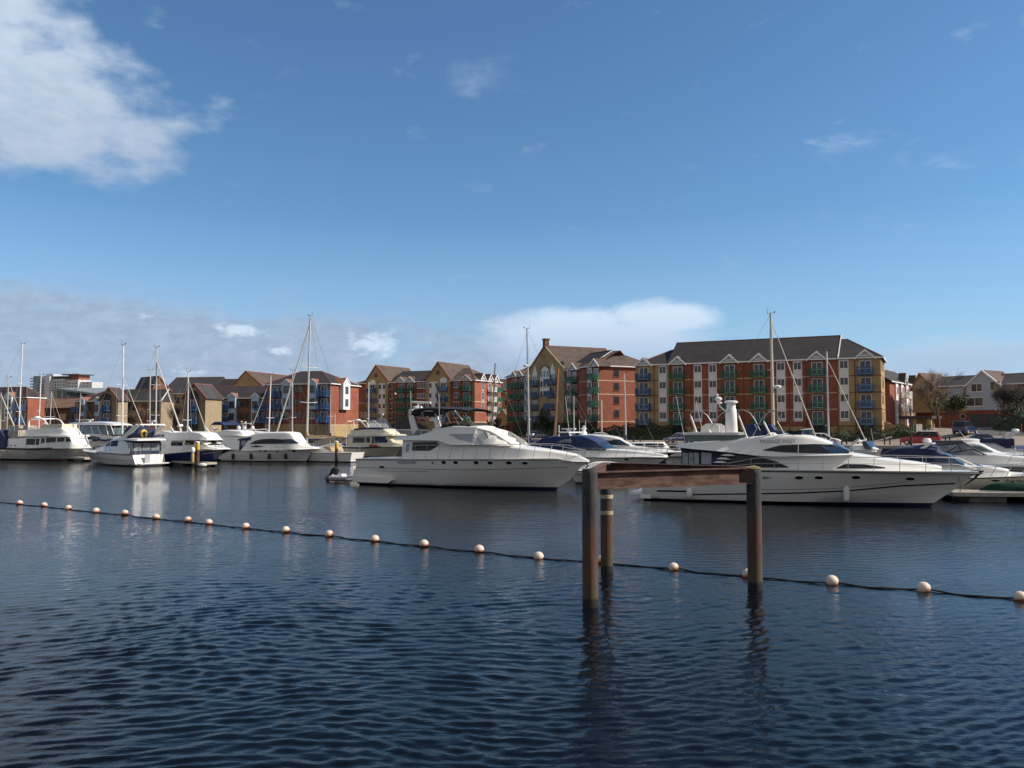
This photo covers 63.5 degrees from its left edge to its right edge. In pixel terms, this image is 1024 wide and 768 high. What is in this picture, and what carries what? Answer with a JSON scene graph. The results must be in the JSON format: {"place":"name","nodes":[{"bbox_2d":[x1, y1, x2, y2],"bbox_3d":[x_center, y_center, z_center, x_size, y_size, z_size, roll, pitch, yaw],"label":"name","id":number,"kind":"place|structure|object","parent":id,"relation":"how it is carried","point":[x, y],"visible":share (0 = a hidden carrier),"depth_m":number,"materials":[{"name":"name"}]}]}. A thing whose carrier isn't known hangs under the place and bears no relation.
{"place":"outdoors","nodes":[
{"label":"outdoors","id":0,"kind":"place"},
{"bbox_2d":[44,398,79,423],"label":"brown building","id":1,"kind":"structure","parent":0,"point":[61,411],"depth_m":187.96,"materials":[{"name":"brick"}]},
{"bbox_2d":[30,374,102,400],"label":"tower block","id":2,"kind":"structure","parent":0,"point":[52,381],"depth_m":594.57,"materials":[{"name":"white concrete"}]},
{"bbox_2d":[168,377,224,431],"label":"warehouse","id":3,"kind":"structure","parent":0,"point":[176,387],"depth_m":217.81,"materials":[{"name":"brick"}]},
{"bbox_2d":[232,371,287,385],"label":"warehouse gable","id":4,"kind":"structure","parent":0,"point":[249,378],"depth_m":207.88,"materials":[{"name":"tile"}]},
{"bbox_2d":[496,409,506,428],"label":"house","id":5,"kind":"structure","parent":0,"point":[503,415],"depth_m":211.78,"materials":[{"name":"brick"}]},
{"bbox_2d":[0,444,1023,767],"bbox_3d":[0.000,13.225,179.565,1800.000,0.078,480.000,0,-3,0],"label":"water","id":6,"kind":"structure","parent":0,"point":[142,640],"depth_m":17.41,"materials":[{"name":"blue liquid"}]},
{"bbox_2d":[0,429,8,447],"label":"motor cruiser","id":7,"kind":"object","parent":6,"relation":"on","point":[4,437],"visible":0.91,"depth_m":102.22,"materials":[{"name":"blue fabric"}]},
{"bbox_2d":[0,376,24,428],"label":"sailing boat","id":8,"kind":"object","parent":6,"relation":"on","point":[7,403],"visible":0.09,"depth_m":120.11,"materials":[{"name":"white metal"}]},
{"bbox_2d":[0,344,44,425],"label":"sailing boat","id":9,"kind":"object","parent":6,"relation":"on","point":[21,377],"visible":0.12,"depth_m":118.15,"materials":[{"name":"white metal"}]},
{"bbox_2d":[12,374,57,425],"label":"sailing boat","id":10,"kind":"object","parent":6,"relation":"on","point":[39,422],"visible":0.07,"depth_m":122.06,"materials":[{"name":"white metal"}]},
{"bbox_2d":[0,416,90,459],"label":"motor cruiser","id":11,"kind":"object","parent":6,"relation":"on","point":[46,441],"visible":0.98,"depth_m":100.87,"materials":[{"name":"white plastic"}]},
{"bbox_2d":[63,456,90,460],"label":"pontoon","id":12,"kind":"object","parent":6,"relation":"on","point":[77,458],"visible":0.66,"depth_m":98.55,"materials":[{"name":"concrete"}]},
{"bbox_2d":[69,419,132,455],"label":"motor cruiser","id":13,"kind":"object","parent":6,"relation":"on","point":[101,430],"visible":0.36,"depth_m":106.12,"materials":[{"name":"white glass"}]},
{"bbox_2d":[78,343,142,456],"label":"sailing boat","id":14,"kind":"object","parent":6,"relation":"on","point":[82,454],"visible":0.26,"depth_m":104.05,"materials":[{"name":"white metal"}]},
{"bbox_2d":[83,420,169,466],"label":"motor cruiser","id":15,"kind":"object","parent":6,"relation":"on","point":[130,446],"visible":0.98,"depth_m":86.74,"materials":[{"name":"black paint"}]},
{"bbox_2d":[123,370,174,430],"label":"sailing boat","id":16,"kind":"object","parent":6,"relation":"on","point":[149,399],"visible":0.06,"depth_m":111.97,"materials":[{"name":"white metal"}]},
{"bbox_2d":[120,344,181,446],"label":"sailing boat","id":17,"kind":"object","parent":6,"relation":"on","point":[156,415],"visible":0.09,"depth_m":100.94,"materials":[{"name":"white metal"}]},
{"bbox_2d":[157,430,178,447],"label":"motor cruiser","id":18,"kind":"object","parent":6,"relation":"on","point":[162,434],"visible":0.15,"depth_m":103.94,"materials":[{"name":"white paint"}]},
{"bbox_2d":[164,368,205,431],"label":"sailing boat","id":19,"kind":"object","parent":6,"relation":"on","point":[188,402],"visible":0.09,"depth_m":110.03,"materials":[{"name":"white metal"}]},
{"bbox_2d":[170,461,216,466],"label":"pontoon","id":20,"kind":"object","parent":6,"relation":"on","point":[181,463],"visible":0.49,"depth_m":87.17,"materials":[{"name":"concrete"}]},
{"bbox_2d":[160,424,229,465],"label":"cabin cruiser","id":21,"kind":"object","parent":6,"relation":"on","point":[179,445],"visible":0.81,"depth_m":87.94,"materials":[{"name":"blue paint"}]},
{"bbox_2d":[195,441,199,466],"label":"mooring pile","id":22,"kind":"object","parent":6,"relation":"in","point":[197,449],"visible":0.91,"depth_m":85.19,"materials":[{"name":"yellow"}]},
{"bbox_2d":[209,422,254,456],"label":"motor cruiser","id":23,"kind":"object","parent":6,"relation":"on","point":[230,438],"visible":0.36,"depth_m":103.27,"materials":[{"name":"white paint"}]},
{"bbox_2d":[237,421,268,433],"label":"motor cruiser","id":24,"kind":"object","parent":6,"relation":"on","point":[244,428],"visible":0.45,"depth_m":111.82,"materials":[{"name":"plastic"}]},
{"bbox_2d":[218,431,319,461],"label":"motor cruiser","id":25,"kind":"object","parent":6,"relation":"on","point":[289,446],"visible":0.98,"depth_m":96.79,"materials":[{"name":"white plastic"}]},
{"bbox_2d":[250,373,293,431],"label":"sailing boat","id":26,"kind":"object","parent":6,"relation":"on","point":[270,382],"visible":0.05,"depth_m":112.97,"materials":[{"name":"white metal"}]},
{"bbox_2d":[271,370,329,445],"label":"sailing boat","id":27,"kind":"object","parent":6,"relation":"on","point":[292,417],"visible":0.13,"depth_m":111.88,"materials":[{"name":"white metal"}]},
{"bbox_2d":[276,316,364,461],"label":"sailing boat","id":28,"kind":"object","parent":6,"relation":"on","point":[324,454],"visible":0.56,"depth_m":97.47,"materials":[{"name":"white metal"}]},
{"bbox_2d":[308,384,348,446],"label":"sailing boat","id":29,"kind":"object","parent":6,"relation":"on","point":[340,444],"visible":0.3,"depth_m":120.56,"materials":[{"name":"white metal"}]},
{"bbox_2d":[324,466,355,481],"bbox_3d":[-12.761,6.894,62.896,3.822,1.285,1.488,-1,-3,27],"label":"dinghy","id":30,"kind":"object","parent":6,"relation":"on","point":[333,475],"visible":0.57,"depth_m":62.60,"materials":[{"name":"grey plastic"}]},
{"bbox_2d":[334,419,406,456],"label":"motor cruiser","id":31,"kind":"object","parent":6,"relation":"on","point":[379,441],"visible":0.92,"depth_m":110.16,"materials":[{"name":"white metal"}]},
{"bbox_2d":[346,391,589,489],"bbox_3d":[-2.938,4.051,58.033,18.924,7.166,4.404,-1,-3,27],"label":"motor yacht","id":32,"kind":"object","parent":6,"relation":"on","point":[473,455],"visible":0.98,"depth_m":56.32,"materials":[{"name":"white plastic"}]},
{"bbox_2d":[472,363,523,438],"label":"sailing boat","id":33,"kind":"object","parent":6,"relation":"on","point":[492,407],"visible":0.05,"depth_m":111.99,"materials":[{"name":"metal"}]},
{"bbox_2d":[0,502,1012,598],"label":"rope","id":34,"kind":"object","parent":6,"relation":"on","point":[571,560],"visible":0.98,"depth_m":26.05,"materials":[{"name":"black fabric"}]},
{"bbox_2d":[498,325,573,445],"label":"sailing boat","id":35,"kind":"object","parent":6,"relation":"on","point":[530,440],"visible":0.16,"depth_m":96.03,"materials":[{"name":"white metal"}]},
{"bbox_2d":[527,368,589,434],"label":"sailing boat","id":36,"kind":"object","parent":6,"relation":"on","point":[556,411],"visible":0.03,"depth_m":81.92,"materials":[{"name":"metal"}]},
{"bbox_2d":[573,461,618,483],"bbox_3d":[6.242,6.744,60.993,4.468,2.080,2.376,0,-3,6],"label":"motor boat","id":37,"kind":"object","parent":6,"relation":"on","point":[577,476],"visible":0.14,"depth_m":60.82,"materials":[{"name":"white plastic"}]},
{"bbox_2d":[534,396,668,468],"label":"sports cruiser","id":38,"kind":"object","parent":6,"relation":"on","point":[596,448],"visible":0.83,"depth_m":70.66,"materials":[{"name":"white plastic"}]},
{"bbox_2d":[595,372,656,446],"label":"sailing boat","id":39,"kind":"object","parent":6,"relation":"on","point":[625,438],"visible":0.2,"depth_m":99.90,"materials":[{"name":"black metal"}]},
{"bbox_2d":[579,420,680,460],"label":"motor cruiser","id":40,"kind":"object","parent":6,"relation":"on","point":[615,441],"visible":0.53,"depth_m":98.70,"materials":[{"name":"white fiberglass"},{"name":"dark glass"},{"name":"stainless steel"}]},
{"bbox_2d":[629,442,668,447],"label":"motor boat","id":41,"kind":"object","parent":6,"relation":"on","point":[648,443],"visible":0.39,"depth_m":105.29,"materials":[{"name":"white plastic"}]},
{"bbox_2d":[582,462,762,607],"bbox_3d":[3.362,4.482,21.221,4.781,4.754,4.642,-2,-3,35],"label":"pile frame","id":42,"kind":"object","parent":6,"relation":"in","point":[606,478],"visible":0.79,"depth_m":21.23,"materials":[{"name":"wood"},{"name":"moss"},{"name":"cream paint"}]},
{"bbox_2d":[713,311,815,435],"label":"sailing boat","id":43,"kind":"object","parent":6,"relation":"on","point":[773,387],"visible":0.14,"depth_m":74.04,"materials":[{"name":"white metal"}]},
{"bbox_2d":[629,394,983,506],"bbox_3d":[15.941,3.772,46.428,18.325,6.572,4.936,-1,-3,19],"label":"motor yacht","id":44,"kind":"object","parent":6,"relation":"on","point":[801,466],"visible":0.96,"depth_m":44.52,"materials":[{"name":"white plastic"}]},
{"bbox_2d":[785,347,864,439],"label":"sailing boat","id":45,"kind":"object","parent":6,"relation":"on","point":[828,424],"visible":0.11,"depth_m":83.94,"materials":[{"name":"metal"}]},
{"bbox_2d":[825,575,838,584],"bbox_3d":[8.662,5.340,22.380,0.340,0.332,0.341,-2,-3,30],"label":"buoy","id":46,"kind":"object","parent":6,"relation":"on","point":[831,580],"visible":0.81,"depth_m":22.27,"materials":[{"name":"plastic"}]},
{"bbox_2d":[846,430,881,455],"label":"motor boat","id":47,"kind":"object","parent":6,"relation":"on","point":[868,447],"visible":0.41,"depth_m":77.10,"materials":[{"name":"white plastic"}]},
{"bbox_2d":[915,582,930,591],"bbox_3d":[10.680,5.299,21.445,0.343,0.336,0.348,2,-4,-39],"label":"buoy","id":48,"kind":"object","parent":6,"relation":"on","point":[923,587],"visible":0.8,"depth_m":21.33,"materials":[{"name":"plastic"}]},
{"bbox_2d":[882,438,1023,497],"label":"sports cruiser","id":49,"kind":"object","parent":6,"relation":"on","point":[993,474],"visible":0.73,"depth_m":49.99,"materials":[{"name":"white plastic"}]},
{"bbox_2d":[930,440,1023,472],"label":"sports cruiser","id":50,"kind":"object","parent":6,"relation":"on","point":[962,449],"visible":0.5,"depth_m":57.17,"materials":[{"name":"white plastic"}]},
{"bbox_2d":[947,489,1023,501],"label":"pontoon","id":51,"kind":"object","parent":6,"relation":"on","point":[973,495],"visible":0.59,"depth_m":46.40,"materials":[{"name":"grey concrete"}]},
{"bbox_2d":[979,483,1023,492],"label":"canoe","id":52,"kind":"object","parent":51,"relation":"on","point":[1008,487],"visible":1,"depth_m":46.94,"materials":[{"name":"green plastic"}]},
{"bbox_2d":[960,432,1023,454],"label":"motor cruiser","id":53,"kind":"object","parent":6,"relation":"on","point":[976,444],"visible":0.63,"depth_m":67.91,"materials":[{"name":"white plastic"}]},
{"bbox_2d":[980,424,1022,452],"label":"motor cruiser","id":54,"kind":"object","parent":6,"relation":"on","point":[1003,443],"visible":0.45,"depth_m":79.34,"materials":[{"name":"white plastic"}]},
{"bbox_2d":[1011,591,1023,600],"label":"buoy","id":55,"kind":"object","parent":6,"relation":"on","point":[1018,595],"visible":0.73,"depth_m":20.27,"materials":[{"name":"plastic"}]},
{"bbox_2d":[0,0,1023,388],"label":"sky","id":56,"kind":"structure","parent":0,"point":[423,182],"materials":[{"name":"blue"}]},
{"bbox_2d":[308,435,902,456],"bbox_3d":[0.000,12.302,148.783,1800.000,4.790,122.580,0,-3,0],"label":"quay wall","id":57,"kind":"structure","parent":0,"point":[885,448],"depth_m":153.01,"materials":[{"name":"stone"}]},
{"bbox_2d":[520,427,1023,445],"bbox_3d":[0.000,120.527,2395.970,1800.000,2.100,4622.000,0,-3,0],"label":"ground","id":58,"kind":"structure","parent":0,"point":[948,432],"depth_m":114.79,"materials":[{"name":"beige concrete"}]},
{"bbox_2d":[0,387,46,429],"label":"flats","id":59,"kind":"structure","parent":58,"relation":"on","point":[30,407],"depth_m":176.94,"materials":[{"name":"brick"}]},
{"bbox_2d":[70,391,103,429],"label":"brick terrace","id":60,"kind":"structure","parent":58,"relation":"on","point":[91,403],"depth_m":179.06,"materials":[{"name":"brick"}]},
{"bbox_2d":[54,388,121,397],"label":"modern office","id":61,"kind":"structure","parent":58,"relation":"on","point":[68,392],"depth_m":260.34,"materials":[{"name":"grey concrete"}]},
{"bbox_2d":[97,387,129,422],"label":"gabled house","id":62,"kind":"structure","parent":58,"relation":"on","point":[110,409],"depth_m":171.50,"materials":[{"name":"brick"}]},
{"bbox_2d":[128,406,148,426],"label":"bare tree","id":63,"kind":"object","parent":58,"relation":"on","point":[142,412],"visible":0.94,"depth_m":167.58,"materials":[{"name":"brown plant"}]},
{"bbox_2d":[124,389,175,430],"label":"stone terrace","id":64,"kind":"structure","parent":58,"relation":"on","point":[141,400],"depth_m":175.17,"materials":[{"name":"brick"}]},
{"bbox_2d":[135,376,171,391],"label":"warehouse gable","id":65,"kind":"structure","parent":58,"relation":"on","point":[146,381],"depth_m":215.12,"materials":[{"name":"grey tile"}]},
{"bbox_2d":[166,404,181,430],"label":"bare tree","id":66,"kind":"object","parent":58,"relation":"on","point":[172,413],"visible":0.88,"depth_m":168.12,"materials":[{"name":"brown plant"}]},
{"bbox_2d":[181,383,223,431],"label":"gabled house","id":67,"kind":"structure","parent":58,"relation":"on","point":[209,398],"depth_m":165.72,"materials":[{"name":"brick"}]},
{"bbox_2d":[213,379,236,387],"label":"warehouse","id":68,"kind":"structure","parent":58,"relation":"on","point":[226,382],"depth_m":216.59,"materials":[{"name":"tile"}]},
{"bbox_2d":[215,386,264,430],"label":"bay fronted terrace","id":69,"kind":"structure","parent":58,"relation":"on","point":[241,403],"depth_m":176.54,"materials":[{"name":"brown brick"}]},
{"bbox_2d":[263,371,360,438],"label":"bay fronted apartment block","id":70,"kind":"structure","parent":58,"relation":"on","point":[347,391],"depth_m":172.94,"materials":[{"name":"red brick"}]},
{"bbox_2d":[367,420,391,427],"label":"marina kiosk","id":71,"kind":"object","parent":58,"relation":"on","point":[384,423],"visible":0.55,"depth_m":212.65,"materials":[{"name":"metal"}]},
{"bbox_2d":[391,419,428,434],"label":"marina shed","id":72,"kind":"structure","parent":58,"relation":"on","point":[401,426],"depth_m":212.68,"materials":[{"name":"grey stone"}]},
{"bbox_2d":[356,361,502,432],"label":"twin gable apartment block","id":73,"kind":"structure","parent":58,"relation":"on","point":[442,384],"depth_m":216.81,"materials":[{"name":"red brick"}]},
{"bbox_2d":[535,413,550,433],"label":"leafy tree","id":74,"kind":"object","parent":58,"relation":"on","point":[544,422],"visible":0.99,"depth_m":168.12,"materials":[{"name":"green plant"}]},
{"bbox_2d":[511,420,600,436],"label":"hedge","id":75,"kind":"object","parent":58,"relation":"on","point":[522,427],"visible":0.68,"depth_m":167.65,"materials":[{"name":"green plant"}]},
{"bbox_2d":[504,338,638,431],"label":"gabled apartment block","id":76,"kind":"structure","parent":58,"relation":"on","point":[590,375],"depth_m":171.28,"materials":[{"name":"red brick"}]},
{"bbox_2d":[539,365,550,394],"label":"arched window","id":77,"kind":"structure","parent":76,"relation":"in","point":[546,367],"depth_m":181.30,"materials":[{"name":"white glass"}]},
{"bbox_2d":[611,422,674,439],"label":"hedge","id":78,"kind":"object","parent":58,"relation":"on","point":[657,432],"visible":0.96,"depth_m":142.15,"materials":[{"name":"green plant"}]},
{"bbox_2d":[633,335,886,437],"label":"apartment block","id":79,"kind":"structure","parent":58,"relation":"on","point":[689,375],"depth_m":137.67,"materials":[{"name":"brick"}]},
{"bbox_2d":[725,365,734,376],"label":"balcony door","id":80,"kind":"structure","parent":79,"relation":"in","point":[729,368],"depth_m":139.72,"materials":[{"name":"white paint"}]},
{"bbox_2d":[754,380,764,390],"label":"balcony door","id":81,"kind":"structure","parent":79,"relation":"in","point":[760,382],"depth_m":137.47,"materials":[{"name":"white paint"}]},
{"bbox_2d":[754,396,764,406],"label":"balcony door","id":82,"kind":"structure","parent":79,"relation":"in","point":[760,399],"depth_m":137.32,"materials":[{"name":"white paint"}]},
{"bbox_2d":[811,362,822,374],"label":"balcony door","id":83,"kind":"structure","parent":79,"relation":"in","point":[819,365],"depth_m":133.54,"materials":[{"name":"white paint"}]},
{"bbox_2d":[812,378,822,389],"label":"balcony door","id":84,"kind":"structure","parent":79,"relation":"in","point":[819,380],"depth_m":133.32,"materials":[{"name":"white paint"}]},
{"bbox_2d":[812,395,822,407],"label":"balcony door","id":85,"kind":"structure","parent":79,"relation":"in","point":[819,397],"depth_m":133.21,"materials":[{"name":"white paint"}]},
{"bbox_2d":[812,411,822,423],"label":"balcony door","id":86,"kind":"structure","parent":79,"relation":"in","point":[819,415],"depth_m":133.16,"materials":[{"name":"white paint"}]},
{"bbox_2d":[859,360,870,373],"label":"balcony door","id":87,"kind":"structure","parent":79,"relation":"in","point":[867,362],"depth_m":130.24,"materials":[{"name":"white paint"}]},
{"bbox_2d":[860,377,871,390],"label":"balcony door","id":88,"kind":"structure","parent":79,"relation":"in","point":[868,380],"depth_m":130.20,"materials":[{"name":"white paint"}]},
{"bbox_2d":[860,394,871,405],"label":"balcony door","id":89,"kind":"structure","parent":79,"relation":"in","point":[862,396],"depth_m":129.98,"materials":[{"name":"white paint"}]},
{"bbox_2d":[860,411,871,422],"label":"balcony door","id":90,"kind":"structure","parent":79,"relation":"in","point":[868,413],"depth_m":129.85,"materials":[{"name":"white paint"}]},
{"bbox_2d":[809,433,840,442],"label":"parked car","id":91,"kind":"object","parent":58,"relation":"on","point":[823,435],"visible":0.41,"depth_m":109.38,"materials":[{"name":"white paint"}]},
{"bbox_2d":[833,425,897,441],"bbox_3d":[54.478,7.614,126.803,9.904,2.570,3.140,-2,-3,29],"label":"hedge","id":92,"kind":"object","parent":58,"relation":"on","point":[844,435],"visible":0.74,"depth_m":127.17,"materials":[{"name":"green plant"}]},
{"bbox_2d":[884,369,916,426],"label":"white bay terrace","id":93,"kind":"structure","parent":58,"relation":"on","point":[898,399],"depth_m":156.20,"materials":[{"name":"white paint"}]},
{"bbox_2d":[892,424,932,438],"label":"hedge","id":94,"kind":"object","parent":58,"relation":"on","point":[899,433],"visible":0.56,"depth_m":120.33,"materials":[{"name":"green plant"}]},
{"bbox_2d":[884,416,941,432],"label":"entrance shelter","id":95,"kind":"object","parent":58,"relation":"on","point":[925,420],"visible":0.44,"depth_m":127.47,"materials":[{"name":"brick"}]},
{"bbox_2d":[900,431,941,444],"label":"parked car","id":96,"kind":"object","parent":58,"relation":"on","point":[918,436],"visible":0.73,"depth_m":103.52,"materials":[{"name":"red paint"}]},
{"bbox_2d":[908,368,966,427],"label":"bare tree","id":97,"kind":"object","parent":58,"relation":"on","point":[940,396],"visible":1,"depth_m":126.42,"materials":[{"name":"brown plant"}]},
{"bbox_2d":[932,392,969,427],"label":"leafy tree","id":98,"kind":"object","parent":58,"relation":"on","point":[959,402],"visible":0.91,"depth_m":129.34,"materials":[{"name":"green plant"}]},
{"bbox_2d":[952,421,977,433],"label":"parked car","id":99,"kind":"object","parent":58,"relation":"on","point":[967,427],"visible":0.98,"depth_m":112.60,"materials":[{"name":"blue paint"}]},
{"bbox_2d":[910,370,1023,427],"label":"grey gable terrace","id":100,"kind":"structure","parent":58,"relation":"on","point":[981,407],"depth_m":142.35,"materials":[{"name":"grey paint"}]},
{"bbox_2d":[966,397,983,406],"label":"window","id":101,"kind":"structure","parent":100,"relation":"in","point":[978,401],"depth_m":141.71,"materials":[{"name":"glass"}]},
{"bbox_2d":[970,414,983,427],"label":"garage door","id":102,"kind":"structure","parent":100,"relation":"in","point":[977,420],"depth_m":141.51,"materials":[{"name":"grey metal"}]},
{"bbox_2d":[985,414,998,427],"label":"garage door","id":103,"kind":"structure","parent":100,"relation":"in","point":[989,418],"depth_m":139.86,"materials":[{"name":"metal"}]},
{"bbox_2d":[990,380,1023,416],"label":"bare tree","id":104,"kind":"object","parent":58,"relation":"on","point":[1008,395],"visible":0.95,"depth_m":123.95,"materials":[{"name":"brown plant"}]},
{"bbox_2d":[992,397,1023,430],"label":"hedge","id":105,"kind":"object","parent":58,"relation":"on","point":[1015,420],"visible":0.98,"depth_m":119.15,"materials":[{"name":"green plant"}]},
{"bbox_2d":[951,428,1023,435],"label":"road","id":106,"kind":"structure","parent":0,"point":[990,431],"depth_m":115.75,"materials":[{"name":"grey asphalt"}]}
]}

